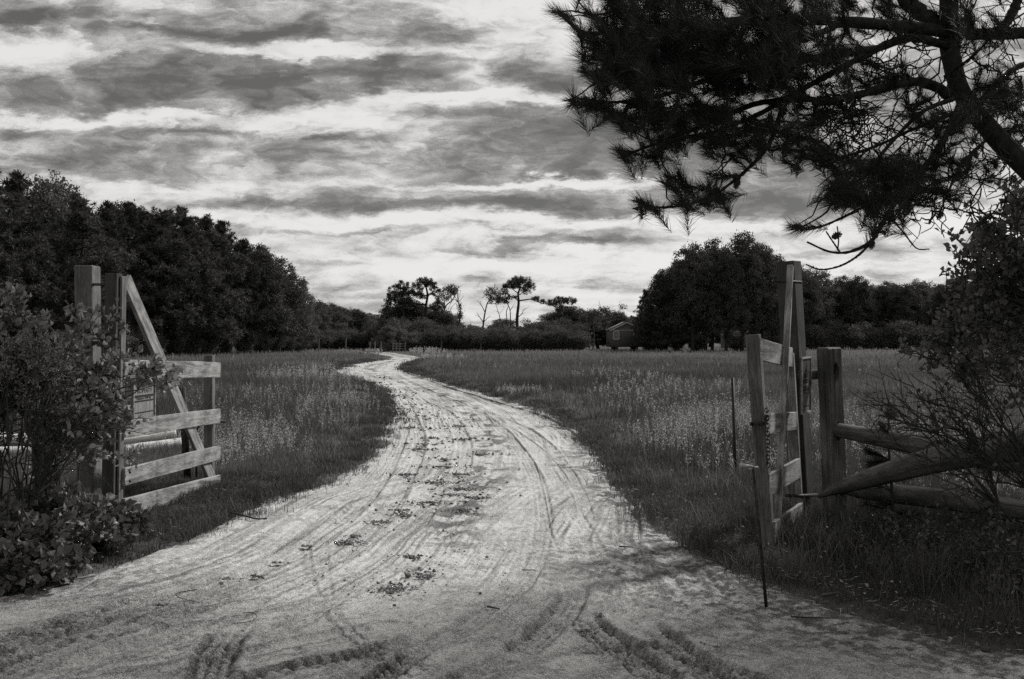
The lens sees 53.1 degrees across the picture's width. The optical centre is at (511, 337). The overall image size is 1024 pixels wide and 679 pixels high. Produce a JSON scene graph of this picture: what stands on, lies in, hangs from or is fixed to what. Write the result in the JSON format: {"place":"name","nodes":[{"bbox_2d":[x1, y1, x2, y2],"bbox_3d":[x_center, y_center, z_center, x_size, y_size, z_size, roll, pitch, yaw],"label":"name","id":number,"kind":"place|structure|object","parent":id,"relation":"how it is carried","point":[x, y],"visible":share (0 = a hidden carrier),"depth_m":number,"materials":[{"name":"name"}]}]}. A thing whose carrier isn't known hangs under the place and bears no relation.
{"place":"outdoors","nodes":[
{"label":"outdoors","id":0,"kind":"place"},
{"bbox_2d":[0,352,1023,678],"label":"dirt road","id":1,"kind":"structure","parent":0,"point":[548,616],"depth_m":6.26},
{"bbox_2d":[1,374,889,675],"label":"soil crumbs","id":2,"kind":"object","parent":1,"relation":"on","point":[351,542],"visible":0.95,"depth_m":9.19,"materials":[{"name":"grey soil"}]},
{"bbox_2d":[44,470,1023,676],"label":"straw litter","id":3,"kind":"object","parent":1,"relation":"on","point":[949,640],"visible":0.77,"depth_m":6.00,"materials":[{"name":"grey plant"}]},
{"bbox_2d":[739,463,767,606],"bbox_3d":[1.424,1.169,6.012,0.209,0.877,0.031,0,0,-27],"label":"iron rod","id":4,"kind":"object","parent":1,"relation":"on","point":[751,467],"visible":0.9,"depth_m":6.02,"materials":[{"name":"black metal"}]},
{"bbox_2d":[0,0,1023,329],"label":"sky","id":5,"kind":"structure","parent":0,"point":[369,145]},
{"bbox_2d":[0,342,1023,658],"bbox_3d":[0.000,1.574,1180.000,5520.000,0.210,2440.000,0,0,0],"label":"ground","id":6,"kind":"structure","parent":0,"point":[944,634],"depth_m":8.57,"materials":[{"name":"plant"}]},
{"bbox_2d":[0,168,66,344],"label":"leafy tree","id":7,"kind":"object","parent":6,"relation":"on","point":[12,244],"visible":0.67,"depth_m":62.01,"materials":[{"name":"black plant"}]},
{"bbox_2d":[0,169,71,319],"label":"leafy tree","id":8,"kind":"object","parent":6,"relation":"on","point":[16,183],"visible":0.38,"depth_m":66.04,"materials":[{"name":"black plant"}]},
{"bbox_2d":[0,327,86,582],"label":"fine leaved shrub","id":9,"kind":"object","parent":6,"relation":"on","point":[37,374],"visible":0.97,"depth_m":6.34,"materials":[{"name":"grey plant"}]},
{"bbox_2d":[1,169,104,347],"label":"leafy tree","id":10,"kind":"object","parent":6,"relation":"on","point":[53,197],"visible":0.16,"depth_m":72.82,"materials":[{"name":"black plant"}]},
{"bbox_2d":[0,281,143,510],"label":"leafy shrub","id":11,"kind":"object","parent":6,"relation":"on","point":[18,326],"visible":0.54,"depth_m":7.07,"materials":[{"name":"grey plant"}]},
{"bbox_2d":[51,346,192,471],"bbox_3d":[-2.910,0.527,7.504,1.100,0.934,0.307,0,0,-18],"label":"arching spray","id":12,"kind":"object","parent":11,"relation":"attached to","point":[153,369],"visible":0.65,"depth_m":7.54,"materials":[{"name":"grey plant"}]},
{"bbox_2d":[0,355,152,510],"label":"bare twiggy shrub","id":13,"kind":"object","parent":6,"relation":"on","point":[56,452],"visible":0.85,"depth_m":6.62,"materials":[{"name":"black plant"}]},
{"bbox_2d":[0,468,155,595],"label":"leafy plants","id":14,"kind":"object","parent":6,"relation":"on","point":[45,550],"visible":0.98,"depth_m":6.68,"materials":[{"name":"grey plant"}]},
{"bbox_2d":[18,192,139,338],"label":"leafy tree","id":15,"kind":"object","parent":6,"relation":"on","point":[79,221],"visible":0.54,"depth_m":69.27,"materials":[{"name":"black plant"}]},
{"bbox_2d":[74,265,101,496],"bbox_3d":[-3.843,0.558,9.300,0.183,2.419,0.200,0,0,0],"label":"gate post","id":16,"kind":"object","parent":6,"relation":"on","point":[87,293],"visible":0.42,"depth_m":9.20,"materials":[{"name":"grey wood"}]},
{"bbox_2d":[92,273,225,511],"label":"wooden gate","id":17,"kind":"structure","parent":16,"relation":"attached to","point":[206,456],"depth_m":9.52,"materials":[{"name":"wood"}]},
{"bbox_2d":[131,378,155,418],"bbox_3d":[-3.359,0.514,9.344,0.022,0.445,0.470,0,0,4],"label":"notice board","id":18,"kind":"object","parent":17,"relation":"attached to","point":[142,400],"visible":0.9,"depth_m":9.36,"materials":[{"name":"white"}]},
{"bbox_2d":[71,199,153,325],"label":"pine tree","id":19,"kind":"object","parent":6,"relation":"on","point":[108,213],"visible":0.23,"depth_m":76.67,"materials":[{"name":"black plant"}]},
{"bbox_2d":[102,201,185,337],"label":"leafy tree","id":20,"kind":"object","parent":6,"relation":"on","point":[129,209],"visible":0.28,"depth_m":79.47,"materials":[{"name":"black plant"}]},
{"bbox_2d":[125,319,162,356],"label":"shrub","id":21,"kind":"object","parent":6,"relation":"on","point":[144,343],"visible":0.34,"depth_m":77.12,"materials":[{"name":"black plant"}]},
{"bbox_2d":[124,430,176,443],"bbox_3d":[-5.330,1.415,14.190,1.297,0.187,0.190,-6,3,-28],"label":"peeled log","id":22,"kind":"object","parent":6,"relation":"on","point":[141,438],"visible":0.26,"depth_m":14.27,"materials":[{"name":"grey wood"}]},
{"bbox_2d":[119,205,216,346],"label":"leafy tree","id":23,"kind":"object","parent":6,"relation":"on","point":[161,226],"visible":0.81,"depth_m":79.26,"materials":[{"name":"black plant"}]},
{"bbox_2d":[163,328,191,355],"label":"shrub","id":24,"kind":"object","parent":6,"relation":"on","point":[175,343],"visible":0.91,"depth_m":83.20,"materials":[{"name":"black plant"}]},
{"bbox_2d":[179,387,190,479],"bbox_3d":[-3.639,1.131,11.425,0.154,1.157,0.100,0,0,0],"label":"metal post","id":25,"kind":"object","parent":6,"relation":"on","point":[185,447],"visible":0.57,"depth_m":11.39,"materials":[{"name":"metal"}]},
{"bbox_2d":[174,333,205,355],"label":"shrub","id":26,"kind":"object","parent":6,"relation":"on","point":[191,346],"visible":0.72,"depth_m":85.91,"materials":[{"name":"black plant"}]},
{"bbox_2d":[152,205,238,355],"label":"leafy tree","id":27,"kind":"object","parent":6,"relation":"on","point":[191,230],"visible":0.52,"depth_m":83.39,"materials":[{"name":"black plant"}]},
{"bbox_2d":[163,213,253,355],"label":"leafy tree","id":28,"kind":"object","parent":6,"relation":"on","point":[210,237],"visible":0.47,"depth_m":86.66,"materials":[{"name":"black plant"}]},
{"bbox_2d":[199,219,271,353],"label":"pine tree","id":29,"kind":"object","parent":6,"relation":"on","point":[220,225],"visible":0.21,"depth_m":90.87,"materials":[{"name":"black plant"}]},
{"bbox_2d":[206,237,283,353],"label":"pine tree","id":30,"kind":"object","parent":6,"relation":"on","point":[243,246],"visible":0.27,"depth_m":94.00,"materials":[{"name":"black plant"}]},
{"bbox_2d":[233,326,260,352],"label":"shrub","id":31,"kind":"object","parent":6,"relation":"on","point":[247,345],"visible":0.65,"depth_m":94.07,"materials":[{"name":"black plant"}]},
{"bbox_2d":[251,327,276,353],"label":"shrub","id":32,"kind":"object","parent":6,"relation":"on","point":[262,345],"visible":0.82,"depth_m":96.44,"materials":[{"name":"black plant"}]},
{"bbox_2d":[241,243,298,352],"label":"oak tree","id":33,"kind":"object","parent":6,"relation":"on","point":[263,255],"visible":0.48,"depth_m":95.81,"materials":[{"name":"black plant"}]},
{"bbox_2d":[268,328,292,352],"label":"shrub","id":34,"kind":"object","parent":6,"relation":"on","point":[278,334],"visible":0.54,"depth_m":98.76,"materials":[{"name":"black plant"}]},
{"bbox_2d":[254,255,312,352],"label":"oak tree","id":35,"kind":"object","parent":6,"relation":"on","point":[299,296],"visible":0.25,"depth_m":99.65,"materials":[{"name":"black plant"}]},
{"bbox_2d":[282,279,319,352],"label":"leafy tree","id":36,"kind":"object","parent":6,"relation":"on","point":[313,332],"visible":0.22,"depth_m":102.92,"materials":[{"name":"black plant"}]},
{"bbox_2d":[308,299,333,349],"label":"leafy tree","id":37,"kind":"object","parent":6,"relation":"on","point":[323,312],"visible":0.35,"depth_m":127.33,"materials":[{"name":"black plant"}]},
{"bbox_2d":[318,301,352,348],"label":"leafy tree","id":38,"kind":"object","parent":6,"relation":"on","point":[336,308],"visible":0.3,"depth_m":134.48,"materials":[{"name":"black plant"}]},
{"bbox_2d":[328,327,353,349],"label":"shrub","id":39,"kind":"object","parent":6,"relation":"on","point":[341,342],"visible":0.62,"depth_m":127.56,"materials":[{"name":"black plant"}]},
{"bbox_2d":[349,309,373,348],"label":"leafy tree","id":40,"kind":"object","parent":6,"relation":"on","point":[359,315],"visible":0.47,"depth_m":143.66,"materials":[{"name":"black plant"}]},
{"bbox_2d":[376,324,395,350],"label":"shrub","id":41,"kind":"object","parent":6,"relation":"on","point":[387,332],"visible":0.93,"depth_m":115.40,"materials":[{"name":"black plant"}]},
{"bbox_2d":[370,306,418,338],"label":"leafy tree","id":42,"kind":"object","parent":6,"relation":"on","point":[380,319],"visible":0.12,"depth_m":131.07,"materials":[{"name":"black plant"}]},
{"bbox_2d":[381,279,414,317],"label":"pine tree","id":43,"kind":"object","parent":6,"relation":"on","point":[396,296],"visible":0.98,"depth_m":127.78,"materials":[{"name":"black plant"}]},
{"bbox_2d":[392,327,419,350],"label":"shrub","id":44,"kind":"object","parent":6,"relation":"on","point":[408,339],"visible":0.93,"depth_m":116.70,"materials":[{"name":"black plant"}]},
{"bbox_2d":[379,299,434,327],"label":"leafy tree","id":45,"kind":"object","parent":6,"relation":"on","point":[412,309],"visible":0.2,"depth_m":129.54,"materials":[{"name":"black plant"}]},
{"bbox_2d":[410,330,435,348],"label":"shrub","id":46,"kind":"object","parent":6,"relation":"on","point":[423,341],"visible":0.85,"depth_m":117.10,"materials":[{"name":"black plant"}]},
{"bbox_2d":[409,316,438,347],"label":"shrub","id":47,"kind":"object","parent":6,"relation":"on","point":[427,325],"visible":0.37,"depth_m":120.37,"materials":[{"name":"black plant"}]},
{"bbox_2d":[407,277,445,319],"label":"pine tree","id":48,"kind":"object","parent":6,"relation":"on","point":[426,282],"visible":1,"depth_m":126.86,"materials":[{"name":"black plant"}]},
{"bbox_2d":[423,325,460,349],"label":"shrub","id":49,"kind":"object","parent":6,"relation":"on","point":[439,335],"visible":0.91,"depth_m":116.73,"materials":[{"name":"black plant"}]},
{"bbox_2d":[430,283,460,324],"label":"thin tree","id":50,"kind":"object","parent":6,"relation":"on","point":[451,288],"visible":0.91,"depth_m":129.81,"materials":[{"name":"grey plant"}]},
{"bbox_2d":[448,331,471,349],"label":"shrub","id":51,"kind":"object","parent":6,"relation":"on","point":[461,342],"visible":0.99,"depth_m":116.58,"materials":[{"name":"black plant"}]},
{"bbox_2d":[454,324,483,350],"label":"shrub","id":52,"kind":"object","parent":6,"relation":"on","point":[472,343],"visible":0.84,"depth_m":116.80,"materials":[{"name":"black plant"}]},
{"bbox_2d":[476,284,504,327],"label":"bare tree","id":53,"kind":"object","parent":6,"relation":"on","point":[495,298],"visible":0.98,"depth_m":126.80,"materials":[{"name":"grey plant"}]},
{"bbox_2d":[479,326,512,350],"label":"shrub","id":54,"kind":"object","parent":6,"relation":"on","point":[499,334],"visible":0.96,"depth_m":116.44,"materials":[{"name":"black plant"}]},
{"bbox_2d":[490,327,521,350],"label":"shrub","id":55,"kind":"object","parent":6,"relation":"on","point":[507,345],"visible":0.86,"depth_m":116.78,"materials":[{"name":"black plant"}]},
{"bbox_2d":[9,346,1023,497],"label":"pale weeds","id":56,"kind":"object","parent":6,"relation":"on","point":[428,351],"visible":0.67,"depth_m":15.49,"materials":[{"name":"grey plant"}]},
{"bbox_2d":[499,275,546,348],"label":"pine tree","id":57,"kind":"object","parent":6,"relation":"on","point":[514,282],"visible":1,"depth_m":125.94,"materials":[{"name":"black plant"}]},
{"bbox_2d":[517,327,544,350],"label":"shrub","id":58,"kind":"object","parent":6,"relation":"on","point":[530,342],"visible":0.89,"depth_m":116.96,"materials":[{"name":"black plant"}]},
{"bbox_2d":[539,326,563,350],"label":"shrub","id":59,"kind":"object","parent":6,"relation":"on","point":[553,342],"visible":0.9,"depth_m":116.71,"materials":[{"name":"black plant"}]},
{"bbox_2d":[542,296,581,323],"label":"tree","id":60,"kind":"object","parent":6,"relation":"on","point":[559,303],"visible":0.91,"depth_m":128.84,"materials":[{"name":"black plant"}]},
{"bbox_2d":[549,329,577,349],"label":"shrub","id":61,"kind":"object","parent":6,"relation":"on","point":[567,343],"visible":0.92,"depth_m":116.73,"materials":[{"name":"black plant"}]},
{"bbox_2d":[542,305,603,349],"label":"leafy tree","id":62,"kind":"object","parent":6,"relation":"on","point":[582,312],"visible":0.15,"depth_m":130.78,"materials":[{"name":"black plant"}]},
{"bbox_2d":[566,330,592,350],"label":"shrub","id":63,"kind":"object","parent":6,"relation":"on","point":[582,341],"visible":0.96,"depth_m":116.98,"materials":[{"name":"black plant"}]},
{"bbox_2d":[574,311,611,347],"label":"leafy tree","id":64,"kind":"object","parent":6,"relation":"on","point":[600,332],"visible":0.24,"depth_m":131.47,"materials":[{"name":"black plant"}]},
{"bbox_2d":[578,300,613,349],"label":"thin tree","id":65,"kind":"object","parent":6,"relation":"on","point":[588,316],"visible":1,"depth_m":127.89,"materials":[{"name":"black plant"}]},
{"bbox_2d":[587,313,618,348],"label":"leafy tree","id":66,"kind":"object","parent":6,"relation":"on","point":[603,338],"visible":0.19,"depth_m":132.80,"materials":[{"name":"black plant"}]},
{"bbox_2d":[605,321,641,350],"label":"shed","id":67,"kind":"structure","parent":6,"relation":"on","point":[617,335],"depth_m":115.50,"materials":[{"name":"grey wood"}]},
{"bbox_2d":[628,289,657,349],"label":"pine tree","id":68,"kind":"object","parent":6,"relation":"on","point":[639,315],"visible":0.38,"depth_m":111.81,"materials":[{"name":"black plant"}]},
{"bbox_2d":[633,308,659,350],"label":"pine tree","id":69,"kind":"object","parent":6,"relation":"on","point":[645,330],"visible":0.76,"depth_m":108.68,"materials":[{"name":"black plant"}]},
{"bbox_2d":[637,274,683,351],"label":"pine tree","id":70,"kind":"object","parent":6,"relation":"on","point":[658,298],"visible":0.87,"depth_m":107.53,"materials":[{"name":"black plant"}]},
{"bbox_2d":[653,259,694,350],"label":"oak tree","id":71,"kind":"object","parent":6,"relation":"on","point":[673,295],"visible":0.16,"depth_m":109.84,"materials":[{"name":"black plant"}]},
{"bbox_2d":[659,241,725,351],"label":"oak tree","id":72,"kind":"object","parent":6,"relation":"on","point":[692,267],"visible":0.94,"depth_m":106.15,"materials":[{"name":"black plant"}]},
{"bbox_2d":[684,331,709,350],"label":"shrub","id":73,"kind":"object","parent":6,"relation":"on","point":[700,341],"visible":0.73,"depth_m":112.48,"materials":[{"name":"black plant"}]},
{"bbox_2d":[688,237,742,351],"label":"oak tree","id":74,"kind":"object","parent":6,"relation":"on","point":[714,251],"visible":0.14,"depth_m":109.25,"materials":[{"name":"black plant"}]},
{"bbox_2d":[703,248,752,351],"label":"oak tree","id":75,"kind":"object","parent":6,"relation":"on","point":[727,266],"visible":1,"depth_m":105.24,"materials":[{"name":"black plant"}]},
{"bbox_2d":[731,378,736,476],"bbox_3d":[2.376,1.024,10.950,0.069,1.194,0.036,0,0,0],"label":"metal stake","id":76,"kind":"object","parent":6,"relation":"on","point":[733,420],"visible":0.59,"depth_m":10.94,"materials":[{"name":"metal"}]},
{"bbox_2d":[715,229,770,351],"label":"oak tree","id":77,"kind":"object","parent":6,"relation":"on","point":[744,253],"visible":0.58,"depth_m":106.70,"materials":[{"name":"black plant"}]},
{"bbox_2d":[739,242,784,338],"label":"oak tree","id":78,"kind":"object","parent":6,"relation":"on","point":[768,256],"visible":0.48,"depth_m":107.85,"materials":[{"name":"black plant"}]},
{"bbox_2d":[752,253,785,343],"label":"oak tree","id":79,"kind":"object","parent":6,"relation":"on","point":[776,338],"visible":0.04,"depth_m":111.16,"materials":[{"name":"black plant"}]},
{"bbox_2d":[541,0,1023,269],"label":"pine tree","id":80,"kind":"object","parent":6,"relation":"on","point":[643,50],"visible":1,"depth_m":4.24,"materials":[{"name":"black plant"}]},
{"bbox_2d":[776,260,814,515],"bbox_3d":[2.439,0.518,8.780,0.266,2.356,0.244,0,0,38],"label":"gate post","id":81,"kind":"object","parent":6,"relation":"on","point":[797,340],"visible":0.42,"depth_m":8.71,"materials":[{"name":"grey wood"}]},
{"bbox_2d":[745,265,817,547],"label":"wooden gate","id":82,"kind":"structure","parent":81,"relation":"attached to","point":[781,476],"depth_m":7.85,"materials":[{"name":"wood"}]},
{"bbox_2d":[801,265,825,332],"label":"leafy tree","id":83,"kind":"object","parent":6,"relation":"on","point":[814,308],"visible":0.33,"depth_m":126.93,"materials":[{"name":"black plant"}]},
{"bbox_2d":[805,324,827,349],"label":"shrub","id":84,"kind":"object","parent":6,"relation":"on","point":[812,342],"visible":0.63,"depth_m":125.81,"materials":[{"name":"black plant"}]},
{"bbox_2d":[805,317,842,348],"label":"shrub","id":85,"kind":"object","parent":6,"relation":"on","point":[826,328],"visible":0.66,"depth_m":126.50,"materials":[{"name":"black plant"}]},
{"bbox_2d":[803,265,851,348],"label":"leafy tree","id":86,"kind":"object","parent":6,"relation":"on","point":[827,282],"visible":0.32,"depth_m":130.54,"materials":[{"name":"black plant"}]},
{"bbox_2d":[817,347,847,521],"bbox_3d":[2.613,0.854,8.347,0.220,1.556,0.162,0,0,-30],"label":"fence post","id":87,"kind":"object","parent":6,"relation":"on","point":[831,408],"visible":0.86,"depth_m":8.30,"materials":[{"name":"grey wood"}]},
{"bbox_2d":[800,356,811,414],"bbox_3d":[2.364,0.381,8.239,0.022,0.455,0.420,0,0,26],"label":"notice board","id":88,"kind":"object","parent":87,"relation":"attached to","point":[805,385],"visible":1,"depth_m":8.23,"materials":[{"name":"grey"}]},
{"bbox_2d":[817,428,1023,497],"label":"split rail","id":89,"kind":"object","parent":87,"relation":"attached to","point":[891,471],"visible":0.69,"depth_m":7.18,"materials":[{"name":"grey wood"}]},
{"bbox_2d":[831,423,1022,472],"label":"split rail","id":90,"kind":"object","parent":87,"relation":"attached to","point":[860,434],"visible":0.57,"depth_m":7.87,"materials":[{"name":"grey wood"}]},
{"bbox_2d":[841,478,1023,523],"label":"split rail","id":91,"kind":"object","parent":87,"relation":"attached to","point":[1012,508],"visible":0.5,"depth_m":7.74,"materials":[{"name":"grey wood"}]},
{"bbox_2d":[823,274,855,348],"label":"leafy tree","id":92,"kind":"object","parent":6,"relation":"on","point":[844,278],"visible":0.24,"depth_m":133.00,"materials":[{"name":"black plant"}]},
{"bbox_2d":[826,328,858,348],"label":"shrub","id":93,"kind":"object","parent":6,"relation":"on","point":[836,342],"visible":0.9,"depth_m":126.16,"materials":[{"name":"black plant"}]},
{"bbox_2d":[832,275,881,349],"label":"leafy tree","id":94,"kind":"object","parent":6,"relation":"on","point":[859,294],"visible":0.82,"depth_m":129.40,"materials":[{"name":"black plant"}]},
{"bbox_2d":[834,322,881,348],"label":"shrub","id":95,"kind":"object","parent":6,"relation":"on","point":[855,331],"visible":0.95,"depth_m":125.95,"materials":[{"name":"grey plant"}]},
{"bbox_2d":[863,322,899,349],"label":"shrub","id":96,"kind":"object","parent":6,"relation":"on","point":[886,340],"visible":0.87,"depth_m":125.89,"materials":[{"name":"black plant"}]},
{"bbox_2d":[850,408,925,524],"bbox_3d":[2.797,1.017,7.711,0.613,1.086,0.633,0,0,36],"label":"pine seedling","id":97,"kind":"object","parent":6,"relation":"on","point":[876,460],"visible":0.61,"depth_m":7.85,"materials":[{"name":"black plant"}]},
{"bbox_2d":[867,281,923,347],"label":"leafy tree","id":98,"kind":"object","parent":6,"relation":"on","point":[882,291],"visible":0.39,"depth_m":132.32,"materials":[{"name":"black plant"}]},
{"bbox_2d":[877,319,922,349],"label":"shrub","id":99,"kind":"object","parent":6,"relation":"on","point":[900,332],"visible":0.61,"depth_m":125.92,"materials":[{"name":"black plant"}]},
{"bbox_2d":[882,283,928,326],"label":"leafy tree","id":100,"kind":"object","parent":6,"relation":"on","point":[909,308],"visible":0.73,"depth_m":129.19,"materials":[{"name":"black plant"}]},
{"bbox_2d":[898,317,934,348],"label":"shrub","id":101,"kind":"object","parent":6,"relation":"on","point":[916,341],"visible":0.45,"depth_m":126.16,"materials":[{"name":"black plant"}]},
{"bbox_2d":[818,506,1023,603],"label":"weeds","id":102,"kind":"object","parent":6,"relation":"on","point":[890,530],"visible":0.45,"depth_m":6.84,"materials":[{"name":"black plant"}]},
{"bbox_2d":[902,278,945,329],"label":"leafy tree","id":103,"kind":"object","parent":6,"relation":"on","point":[922,290],"visible":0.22,"depth_m":132.84,"materials":[{"name":"black plant"}]},
{"bbox_2d":[849,354,1023,570],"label":"bare twiggy shrub","id":104,"kind":"object","parent":6,"relation":"on","point":[973,445],"visible":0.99,"depth_m":6.04,"materials":[{"name":"black plant"}]},
{"bbox_2d":[923,284,961,329],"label":"pine tree","id":105,"kind":"object","parent":6,"relation":"on","point":[938,298],"visible":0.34,"depth_m":130.55,"materials":[{"name":"black plant"}]},
{"bbox_2d":[895,173,1023,456],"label":"leafy shrub","id":106,"kind":"object","parent":6,"relation":"on","point":[1005,306],"visible":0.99,"depth_m":5.85,"materials":[{"name":"black plant"}]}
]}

